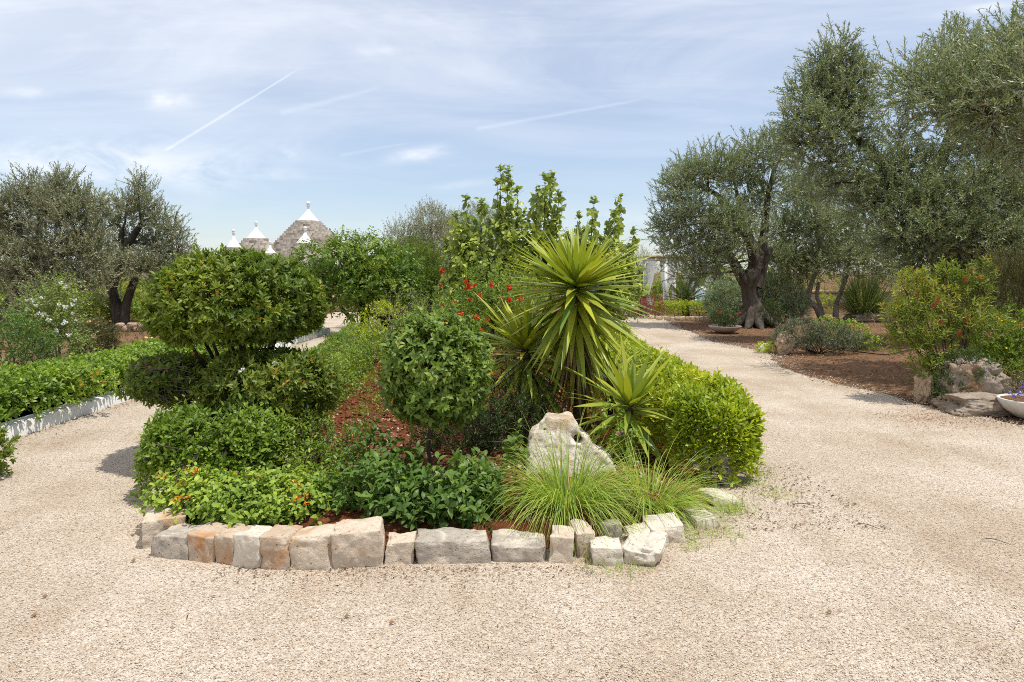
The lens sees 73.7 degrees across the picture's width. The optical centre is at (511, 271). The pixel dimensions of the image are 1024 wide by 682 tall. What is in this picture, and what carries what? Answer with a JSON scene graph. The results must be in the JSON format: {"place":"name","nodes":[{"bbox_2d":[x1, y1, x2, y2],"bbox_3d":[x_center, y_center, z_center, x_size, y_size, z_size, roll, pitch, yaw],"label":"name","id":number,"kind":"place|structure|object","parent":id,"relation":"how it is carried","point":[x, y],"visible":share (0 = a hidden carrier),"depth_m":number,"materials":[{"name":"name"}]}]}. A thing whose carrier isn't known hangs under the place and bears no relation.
{"place":"outdoors","nodes":[
{"label":"outdoors","id":0,"kind":"place"},
{"bbox_2d":[353,230,470,318],"bbox_3d":[-3.028,0.252,21.491,4.728,3.084,2.655,0,0,0],"label":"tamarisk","id":1,"kind":"object","parent":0,"point":[432,272],"visible":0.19,"depth_m":21.11,"materials":[{"name":"green plant"}]},
{"bbox_2d":[227,346,712,553],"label":"bed soil","id":2,"kind":"structure","parent":0,"point":[396,527],"depth_m":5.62,"materials":[{"name":"brown soil"}]},
{"bbox_2d":[113,242,343,421],"bbox_3d":[-2.540,0.696,6.349,2.054,1.929,1.607,0,0,0],"label":"cloud topiary","id":3,"kind":"object","parent":2,"relation":"on","point":[229,306],"visible":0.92,"depth_m":5.90,"materials":[{"name":"green plant"}]},
{"bbox_2d":[134,460,354,527],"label":"lantana","id":4,"kind":"object","parent":2,"relation":"on","point":[217,495],"visible":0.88,"depth_m":4.48,"materials":[{"name":"green plant"}]},
{"bbox_2d":[270,404,375,478],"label":"leafy seedlings","id":5,"kind":"object","parent":2,"relation":"on","point":[305,450],"visible":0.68,"depth_m":5.52,"materials":[{"name":"green plant"}]},
{"bbox_2d":[346,355,401,419],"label":"ground herb","id":6,"kind":"object","parent":2,"relation":"on","point":[361,411],"visible":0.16,"depth_m":8.34,"materials":[{"name":"green plant"}]},
{"bbox_2d":[352,298,418,359],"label":"lime shrub","id":7,"kind":"object","parent":2,"relation":"on","point":[363,329],"visible":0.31,"depth_m":12.28,"materials":[{"name":"green plant"}]},
{"bbox_2d":[363,283,430,358],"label":"grey shrub","id":8,"kind":"object","parent":2,"relation":"on","point":[395,322],"visible":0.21,"depth_m":10.86,"materials":[{"name":"brown plant"}]},
{"bbox_2d":[319,418,515,532],"bbox_3d":[-0.658,1.472,4.710,1.376,0.824,0.976,0,0,0],"label":"viburnum shrub","id":9,"kind":"object","parent":2,"relation":"on","point":[406,494],"visible":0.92,"depth_m":4.52,"materials":[{"name":"green plant"}]},
{"bbox_2d":[373,299,498,472],"bbox_3d":[-0.595,0.955,5.353,0.984,1.493,0.974,0,0,0],"label":"standard topiary","id":10,"kind":"object","parent":2,"relation":"on","point":[432,390],"visible":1,"depth_m":5.11,"materials":[{"name":"green plant"}]},
{"bbox_2d":[433,194,496,328],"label":"pear tree","id":11,"kind":"object","parent":2,"relation":"on","point":[463,248],"visible":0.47,"depth_m":11.77,"materials":[{"name":"green plant"}]},
{"bbox_2d":[391,253,565,386],"bbox_3d":[-0.346,0.771,9.625,2.626,2.092,1.807,0,0,0],"label":"pomegranate bush","id":12,"kind":"object","parent":2,"relation":"on","point":[490,285],"visible":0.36,"depth_m":9.37,"materials":[{"name":"green plant"}]},
{"bbox_2d":[495,418,529,486],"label":"viburnum sprig","id":13,"kind":"object","parent":2,"relation":"on","point":[513,440],"visible":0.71,"depth_m":5.08,"materials":[{"name":"green plant"}]},
{"bbox_2d":[462,163,579,366],"bbox_3d":[0.209,-0.082,11.516,2.164,3.564,1.209,0,0,0],"label":"pear tree","id":14,"kind":"object","parent":2,"relation":"on","point":[507,228],"visible":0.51,"depth_m":11.36,"materials":[{"name":"green plant"}]},
{"bbox_2d":[467,285,603,433],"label":"yucca","id":15,"kind":"object","parent":2,"relation":"on","point":[524,343],"visible":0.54,"depth_m":6.77,"materials":[{"name":"green plant"}]},
{"bbox_2d":[525,411,616,476],"bbox_3d":[0.471,1.545,5.631,0.780,0.681,0.561,0,0,0],"label":"pierced rock","id":16,"kind":"object","parent":2,"relation":"on","point":[570,429],"visible":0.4,"depth_m":5.58,"materials":[{"name":"stone"}]},
{"bbox_2d":[470,408,676,570],"bbox_3d":[0.349,1.430,4.758,1.608,1.020,1.575,0,0,0],"label":"grass tuft","id":17,"kind":"object","parent":2,"relation":"on","point":[552,496],"visible":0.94,"depth_m":4.64,"materials":[{"name":"green plant"}]},
{"bbox_2d":[488,221,663,436],"bbox_3d":[0.635,0.566,6.768,1.746,2.271,1.806,0,0,0],"label":"yucca","id":18,"kind":"object","parent":2,"relation":"on","point":[576,272],"visible":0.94,"depth_m":6.61,"materials":[{"name":"green plant"}]},
{"bbox_2d":[563,193,649,335],"bbox_3d":[1.512,0.163,11.729,1.648,3.074,1.224,0,0,0],"label":"pear tree","id":19,"kind":"object","parent":2,"relation":"on","point":[617,219],"visible":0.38,"depth_m":11.54,"materials":[{"name":"green plant"}]},
{"bbox_2d":[563,337,655,428],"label":"yucca","id":20,"kind":"object","parent":2,"relation":"on","point":[606,396],"visible":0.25,"depth_m":7.26,"materials":[{"name":"green plant"}]},
{"bbox_2d":[589,399,644,462],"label":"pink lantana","id":21,"kind":"object","parent":2,"relation":"on","point":[619,428],"visible":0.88,"depth_m":5.72,"materials":[{"name":"green plant"}]},
{"bbox_2d":[559,332,694,467],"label":"yucca","id":22,"kind":"object","parent":2,"relation":"on","point":[629,391],"visible":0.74,"depth_m":6.03,"materials":[{"name":"green plant"}]},
{"bbox_2d":[572,430,751,542],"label":"grass tuft","id":23,"kind":"object","parent":2,"relation":"on","point":[674,505],"visible":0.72,"depth_m":4.88,"materials":[{"name":"green plant"}]},
{"bbox_2d":[0,312,1023,681],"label":"gravel path","id":24,"kind":"structure","parent":0,"point":[774,388],"depth_m":3.83,"materials":[{"name":"beige gravel"}]},
{"bbox_2d":[0,265,101,360],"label":"white flowering shrub","id":25,"kind":"object","parent":24,"relation":"on","point":[32,309],"visible":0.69,"depth_m":11.20,"materials":[{"name":"green plant"}]},
{"bbox_2d":[0,322,324,422],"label":"clipped hedge","id":26,"kind":"object","parent":24,"relation":"on","point":[32,379],"visible":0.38,"depth_m":8.10,"materials":[{"name":"green plant"}]},
{"bbox_2d":[65,365,119,400],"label":"hedge lantana","id":27,"kind":"object","parent":26,"relation":"in","point":[96,379],"visible":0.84,"depth_m":8.22,"materials":[{"name":"green plant"}]},
{"bbox_2d":[0,327,329,439],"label":"kerb wall","id":28,"kind":"structure","parent":24,"relation":"on","point":[25,425],"depth_m":8.03,"materials":[{"name":"white stone"}]},
{"bbox_2d":[141,488,191,548],"bbox_3d":[-2.347,1.671,4.676,0.297,0.252,0.713,0,0,-21],"label":"kerb stone","id":29,"kind":"object","parent":24,"relation":"on","point":[154,522],"visible":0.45,"depth_m":4.36,"materials":[{"name":"stone"}]},
{"bbox_2d":[151,522,203,559],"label":"kerb stone","id":30,"kind":"object","parent":24,"relation":"on","point":[171,542],"visible":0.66,"depth_m":4.17,"materials":[{"name":"grey stone"}]},
{"bbox_2d":[187,521,233,562],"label":"kerb stone","id":31,"kind":"object","parent":24,"relation":"on","point":[200,539],"visible":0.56,"depth_m":4.13,"materials":[{"name":"stone"}]},
{"bbox_2d":[128,390,299,500],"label":"clipped hedge","id":32,"kind":"object","parent":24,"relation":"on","point":[170,437],"visible":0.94,"depth_m":5.16,"materials":[{"name":"green plant"}]},
{"bbox_2d":[214,522,252,564],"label":"kerb stone","id":33,"kind":"object","parent":24,"relation":"on","point":[224,545],"visible":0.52,"depth_m":4.09,"materials":[{"name":"stone"}]},
{"bbox_2d":[232,525,272,568],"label":"kerb stone","id":34,"kind":"object","parent":24,"relation":"on","point":[247,554],"visible":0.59,"depth_m":4.03,"materials":[{"name":"white stone"}]},
{"bbox_2d":[259,524,302,569],"bbox_3d":[-1.391,1.674,4.119,0.200,0.236,0.237,0,0,0],"label":"kerb stone","id":35,"kind":"object","parent":24,"relation":"on","point":[274,547],"visible":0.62,"depth_m":4.01,"materials":[{"name":"stone"}]},
{"bbox_2d":[289,523,335,569],"bbox_3d":[-1.188,1.673,4.130,0.272,0.249,0.258,0,0,0],"label":"kerb stone","id":36,"kind":"object","parent":24,"relation":"on","point":[309,547],"visible":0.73,"depth_m":4.01,"materials":[{"name":"stone"}]},
{"bbox_2d":[330,516,385,568],"bbox_3d":[-0.927,1.659,4.156,0.307,0.269,0.284,0,0,-5],"label":"kerb stone","id":37,"kind":"object","parent":24,"relation":"on","point":[355,543],"visible":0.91,"depth_m":4.03,"materials":[{"name":"stone"}]},
{"bbox_2d":[287,224,433,324],"bbox_3d":[-4.332,0.280,19.001,4.299,3.180,2.543,0,0,0],"label":"wisteria tree","id":38,"kind":"object","parent":24,"relation":"on","point":[350,273],"visible":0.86,"depth_m":18.55,"materials":[{"name":"green plant"}]},
{"bbox_2d":[384,531,416,564],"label":"kerb stone","id":39,"kind":"object","parent":24,"relation":"on","point":[400,549],"visible":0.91,"depth_m":4.08,"materials":[{"name":"stone"}]},
{"bbox_2d":[415,527,490,564],"bbox_3d":[-0.357,1.702,4.205,0.468,0.187,0.239,0,0,-3],"label":"kerb stone","id":40,"kind":"object","parent":24,"relation":"on","point":[447,545],"visible":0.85,"depth_m":4.10,"materials":[{"name":"grey stone"}]},
{"bbox_2d":[490,529,545,562],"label":"kerb stone","id":41,"kind":"object","parent":24,"relation":"on","point":[515,546],"visible":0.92,"depth_m":4.13,"materials":[{"name":"grey stone"}]},
{"bbox_2d":[548,525,574,563],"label":"kerb stone","id":42,"kind":"object","parent":24,"relation":"on","point":[562,544],"visible":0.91,"depth_m":4.11,"materials":[{"name":"stone"}]},
{"bbox_2d":[570,518,594,557],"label":"loose stone","id":43,"kind":"object","parent":24,"relation":"on","point":[580,533],"visible":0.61,"depth_m":4.18,"materials":[{"name":"stone"}]},
{"bbox_2d":[590,536,622,565],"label":"loose stone","id":44,"kind":"object","parent":24,"relation":"on","point":[601,549],"visible":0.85,"depth_m":4.06,"materials":[{"name":"white stone"}]},
{"bbox_2d":[598,519,621,544],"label":"loose stone","id":45,"kind":"object","parent":24,"relation":"on","point":[612,533],"visible":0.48,"depth_m":4.38,"materials":[{"name":"grey stone"}]},
{"bbox_2d":[616,294,665,318],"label":"red groundcover","id":46,"kind":"object","parent":24,"relation":"on","point":[643,303],"visible":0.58,"depth_m":25.62,"materials":[{"name":"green plant"}]},
{"bbox_2d":[631,263,653,316],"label":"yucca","id":47,"kind":"object","parent":24,"relation":"on","point":[639,272],"visible":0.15,"depth_m":26.90,"materials":[{"name":"green plant"}]},
{"bbox_2d":[621,532,665,565],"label":"loose stone","id":48,"kind":"object","parent":24,"relation":"on","point":[648,549],"visible":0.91,"depth_m":4.09,"materials":[{"name":"white stone"}]},
{"bbox_2d":[624,522,668,546],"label":"loose stone","id":49,"kind":"object","parent":24,"relation":"on","point":[644,529],"visible":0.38,"depth_m":4.42,"materials":[{"name":"white stone"}]},
{"bbox_2d":[642,512,685,543],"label":"loose stone","id":50,"kind":"object","parent":24,"relation":"on","point":[671,527],"visible":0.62,"depth_m":4.42,"materials":[{"name":"white stone"}]},
{"bbox_2d":[594,320,766,486],"bbox_3d":[1.724,1.323,9.988,1.098,0.930,9.245,0,0,0],"label":"clipped hedge","id":51,"kind":"object","parent":24,"relation":"on","point":[715,412],"visible":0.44,"depth_m":5.69,"materials":[{"name":"green plant"}]},
{"bbox_2d":[660,276,707,315],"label":"sago palm","id":52,"kind":"object","parent":24,"relation":"on","point":[688,293],"visible":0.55,"depth_m":26.85,"materials":[{"name":"green plant"}]},
{"bbox_2d":[573,467,796,580],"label":"grass weeds","id":53,"kind":"object","parent":24,"relation":"on","point":[732,504],"depth_m":4.65,"materials":[{"name":"green plant"}]},
{"bbox_2d":[680,503,716,528],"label":"loose stone","id":54,"kind":"object","parent":24,"relation":"on","point":[712,519],"visible":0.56,"depth_m":4.71,"materials":[{"name":"white stone"}]},
{"bbox_2d":[698,487,739,506],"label":"loose stone","id":55,"kind":"object","parent":24,"relation":"on","point":[726,494],"visible":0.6,"depth_m":5.12,"materials":[{"name":"white stone"}]},
{"bbox_2d":[843,403,1013,431],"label":"fallen petals","id":56,"kind":"object","parent":24,"relation":"on","point":[932,418],"visible":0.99,"depth_m":8.03,"materials":[{"name":"plant"}]},
{"bbox_2d":[0,273,1023,424],"bbox_3d":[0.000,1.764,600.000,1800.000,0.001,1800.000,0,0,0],"label":"ground","id":57,"kind":"structure","parent":0,"point":[865,371],"depth_m":14.21,"materials":[{"name":"brown soil"}]},
{"bbox_2d":[0,424,20,475],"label":"clipped bush","id":58,"kind":"object","parent":57,"relation":"on","point":[8,449],"visible":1,"depth_m":5.83,"materials":[{"name":"green plant"}]},
{"bbox_2d":[0,290,70,366],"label":"dark bush","id":59,"kind":"object","parent":57,"relation":"on","point":[12,353],"visible":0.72,"depth_m":10.27,"materials":[{"name":"green plant"}]},
{"bbox_2d":[0,160,129,335],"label":"olive tree","id":60,"kind":"object","parent":57,"relation":"on","point":[84,236],"visible":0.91,"depth_m":18.45,"materials":[{"name":"green plant"}]},
{"bbox_2d":[66,312,123,355],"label":"brown green bush","id":61,"kind":"object","parent":57,"relation":"on","point":[109,339],"visible":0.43,"depth_m":12.51,"materials":[{"name":"green plant"}]},
{"bbox_2d":[83,324,157,343],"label":"stone wall","id":62,"kind":"structure","parent":57,"relation":"on","point":[120,330],"depth_m":16.37,"materials":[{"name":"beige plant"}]},
{"bbox_2d":[78,161,205,327],"bbox_3d":[-11.957,-0.816,21.509,4.310,5.369,2.714,0,0,0],"label":"olive tree","id":63,"kind":"object","parent":57,"relation":"on","point":[156,243],"visible":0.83,"depth_m":21.38,"materials":[{"name":"green plant"}]},
{"bbox_2d":[205,229,242,293],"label":"trullo","id":64,"kind":"structure","parent":57,"relation":"on","point":[233,243],"depth_m":34.81,"materials":[{"name":"stone"}]},
{"bbox_2d":[239,221,275,252],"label":"trullo","id":65,"kind":"structure","parent":57,"relation":"on","point":[257,239],"depth_m":35.93,"materials":[{"name":"stone"}]},
{"bbox_2d":[197,318,387,455],"bbox_3d":[-2.745,1.384,10.499,1.161,0.849,9.218,0,0,-5],"label":"clipped hedge","id":66,"kind":"object","parent":57,"relation":"on","point":[356,361],"visible":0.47,"depth_m":10.43,"materials":[{"name":"green plant"}]},
{"bbox_2d":[283,226,327,275],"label":"trullo","id":67,"kind":"structure","parent":57,"relation":"on","point":[295,245],"depth_m":31.94,"materials":[{"name":"stone"}]},
{"bbox_2d":[273,201,357,281],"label":"trullo","id":68,"kind":"structure","parent":57,"relation":"on","point":[317,230],"depth_m":36.96,"materials":[{"name":"stone"}]},
{"bbox_2d":[378,195,471,311],"bbox_3d":[-3.536,-0.761,30.268,5.129,5.263,3.541,0,0,9],"label":"silver tree","id":69,"kind":"object","parent":57,"relation":"on","point":[434,228],"visible":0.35,"depth_m":29.83,"materials":[{"name":"green plant"}]},
{"bbox_2d":[435,197,531,261],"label":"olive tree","id":70,"kind":"object","parent":57,"relation":"on","point":[489,216],"visible":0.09,"depth_m":32.59,"materials":[{"name":"green plant"}]},
{"bbox_2d":[402,356,565,458],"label":"dark shrub","id":71,"kind":"object","parent":57,"relation":"on","point":[487,423],"visible":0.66,"depth_m":6.22,"materials":[{"name":"green plant"}]},
{"bbox_2d":[0,269,1019,323],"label":"undergrowth","id":72,"kind":"object","parent":57,"relation":"on","point":[105,310],"visible":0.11,"depth_m":24.71,"materials":[{"name":"green plant"}]},
{"bbox_2d":[0,322,1023,681],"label":"leaf litter","id":73,"kind":"object","parent":57,"relation":"on","point":[708,462],"visible":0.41,"depth_m":6.10,"materials":[{"name":"brown plant"}]},
{"bbox_2d":[627,246,660,279],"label":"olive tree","id":74,"kind":"object","parent":57,"relation":"on","point":[642,254],"visible":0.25,"depth_m":43.73,"materials":[{"name":"green plant"}]},
{"bbox_2d":[642,255,694,313],"bbox_3d":[6.970,0.551,29.147,1.601,2.499,3.832,0,0,32],"label":"pergola","id":75,"kind":"object","parent":57,"relation":"on","point":[652,258],"visible":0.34,"depth_m":28.27,"materials":[{"name":"white paint"}]},
{"bbox_2d":[646,261,655,310],"bbox_3d":[5.689,0.575,27.967,0.483,2.050,0.044,0,0,-21],"label":"curtain","id":76,"kind":"object","parent":75,"relation":"hanging from","point":[649,278],"visible":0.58,"depth_m":27.95,"materials":[{"name":"fabric"}]},
{"bbox_2d":[660,261,675,309],"bbox_3d":[6.511,0.575,28.359,0.847,2.050,0.044,0,0,-21],"label":"curtain","id":77,"kind":"object","parent":75,"relation":"hanging from","point":[668,276],"visible":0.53,"depth_m":28.34,"materials":[{"name":"fabric"}]},
{"bbox_2d":[653,297,715,316],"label":"clipped hedge","id":78,"kind":"object","parent":57,"relation":"on","point":[693,306],"visible":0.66,"depth_m":25.74,"materials":[{"name":"green plant"}]},
{"bbox_2d":[678,247,747,315],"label":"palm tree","id":79,"kind":"object","parent":57,"relation":"on","point":[722,270],"visible":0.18,"depth_m":26.93,"materials":[{"name":"green plant"}]},
{"bbox_2d":[637,120,804,329],"bbox_3d":[6.716,-1.537,21.995,5.102,6.816,4.473,0,0,34],"label":"olive tree","id":80,"kind":"object","parent":57,"relation":"on","point":[730,224],"visible":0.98,"depth_m":21.49,"materials":[{"name":"green plant"}]},
{"bbox_2d":[708,325,741,332],"bbox_3d":[6.112,1.650,19.600,0.920,0.200,0.920,0,0,0],"label":"bowl planter","id":81,"kind":"object","parent":57,"relation":"on","point":[722,329],"visible":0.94,"depth_m":19.32,"materials":[{"name":"stone"}]},
{"bbox_2d":[709,307,740,326],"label":"bowl geranium","id":82,"kind":"object","parent":81,"relation":"in","point":[719,312],"visible":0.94,"depth_m":19.43,"materials":[{"name":"green plant"}]},
{"bbox_2d":[701,267,814,322],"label":"silver bush","id":83,"kind":"object","parent":57,"relation":"on","point":[802,303],"visible":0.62,"depth_m":23.67,"materials":[{"name":"green plant"}]},
{"bbox_2d":[758,297,784,327],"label":"dark clump","id":84,"kind":"object","parent":57,"relation":"on","point":[773,304],"visible":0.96,"depth_m":21.30,"materials":[{"name":"green plant"}]},
{"bbox_2d":[774,331,794,354],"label":"boulder","id":85,"kind":"object","parent":57,"relation":"on","point":[782,349],"visible":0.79,"depth_m":14.49,"materials":[{"name":"beige stone"}]},
{"bbox_2d":[740,181,874,300],"bbox_3d":[14.556,-1.354,33.229,6.761,6.442,6.171,0,0,33],"label":"olive tree","id":86,"kind":"object","parent":57,"relation":"on","point":[790,237],"visible":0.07,"depth_m":32.86,"materials":[{"name":"green plant"}]},
{"bbox_2d":[765,315,871,353],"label":"grey leaved shrub","id":87,"kind":"object","parent":57,"relation":"on","point":[817,340],"visible":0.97,"depth_m":14.55,"materials":[{"name":"green plant"}]},
{"bbox_2d":[755,146,913,320],"bbox_3d":[11.210,-1.327,23.978,6.214,6.451,3.436,0,0,0],"label":"olive tree","id":88,"kind":"object","parent":57,"relation":"on","point":[831,244],"visible":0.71,"depth_m":23.49,"materials":[{"name":"green plant"}]},
{"bbox_2d":[810,313,884,350],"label":"orange lantana","id":89,"kind":"object","parent":57,"relation":"on","point":[859,328],"visible":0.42,"depth_m":15.35,"materials":[{"name":"green plant"}]},
{"bbox_2d":[811,262,913,321],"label":"pampas clump","id":90,"kind":"object","parent":57,"relation":"on","point":[861,297],"visible":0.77,"depth_m":24.18,"materials":[{"name":"green plant"}]},
{"bbox_2d":[725,290,999,307],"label":"garden wall","id":91,"kind":"structure","parent":57,"relation":"on","point":[820,293],"depth_m":33.00,"materials":[{"name":"beige stone"}]},
{"bbox_2d":[842,312,892,321],"bbox_3d":[12.673,1.683,24.317,1.712,0.490,1.069,0,0,0],"label":"root mound","id":92,"kind":"object","parent":57,"relation":"on","point":[862,317],"visible":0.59,"depth_m":23.92,"materials":[{"name":"grey stone"}]},
{"bbox_2d":[765,2,1023,343],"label":"olive tree","id":93,"kind":"object","parent":57,"relation":"on","point":[938,231],"visible":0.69,"depth_m":16.47,"materials":[{"name":"green plant"}]},
{"bbox_2d":[913,370,936,404],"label":"pitted stump rock","id":94,"kind":"object","parent":57,"relation":"on","point":[922,389],"visible":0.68,"depth_m":9.09,"materials":[{"name":"beige stone"}]},
{"bbox_2d":[858,0,1023,199],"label":"olive tree","id":95,"kind":"object","parent":57,"relation":"on","point":[974,87],"visible":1,"depth_m":11.01,"materials":[{"name":"green plant"}]},
{"bbox_2d":[877,253,1019,383],"bbox_3d":[5.845,0.760,9.314,1.834,2.035,1.118,0,0,0],"label":"bottlebrush","id":96,"kind":"object","parent":57,"relation":"on","point":[922,336],"visible":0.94,"depth_m":9.21,"materials":[{"name":"green plant"}]},
{"bbox_2d":[926,345,1005,404],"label":"dark shrub","id":97,"kind":"object","parent":57,"relation":"on","point":[971,353],"visible":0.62,"depth_m":8.73,"materials":[{"name":"green plant"}]},
{"bbox_2d":[931,392,1013,416],"bbox_3d":[5.843,1.675,8.548,0.974,0.341,0.650,0,0,0],"label":"boulder","id":98,"kind":"object","parent":57,"relation":"on","point":[982,404],"visible":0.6,"depth_m":8.32,"materials":[{"name":"grey stone"}]},
{"bbox_2d":[935,356,1011,407],"bbox_3d":[5.913,1.457,8.813,0.836,0.740,0.610,0,0,0],"label":"boulder","id":99,"kind":"object","parent":57,"relation":"on","point":[989,382],"visible":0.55,"depth_m":8.61,"materials":[{"name":"beige stone"}]},
{"bbox_2d":[948,299,1023,391],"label":"lime bush","id":100,"kind":"object","parent":57,"relation":"on","point":[1015,339],"visible":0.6,"depth_m":9.40,"materials":[{"name":"green plant"}]},
{"bbox_2d":[958,240,1023,364],"bbox_3d":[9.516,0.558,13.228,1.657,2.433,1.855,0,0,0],"label":"purple shrub","id":101,"kind":"object","parent":57,"relation":"on","point":[999,283],"visible":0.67,"depth_m":13.09,"materials":[{"name":"brown plant"}]},
{"bbox_2d":[996,393,1023,418],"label":"bowl planter","id":102,"kind":"object","parent":57,"relation":"on","point":[1011,405],"visible":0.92,"depth_m":8.07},
{"bbox_2d":[998,370,1023,397],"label":"flowering plant","id":103,"kind":"object","parent":102,"relation":"in","point":[1012,395],"visible":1,"depth_m":8.13,"materials":[{"name":"purple plant"}]},
{"bbox_2d":[0,0,1023,272],"label":"sky","id":104,"kind":"structure","parent":0,"point":[246,112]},
{"bbox_2d":[926,293,977,357],"bbox_3d":[8.423,1.082,13.002,0.848,1.382,0.810,0,0,0],"label":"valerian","id":105,"kind":"object","parent":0,"point":[963,305],"visible":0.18,"depth_m":12.97,"materials":[{"name":"green plant"}]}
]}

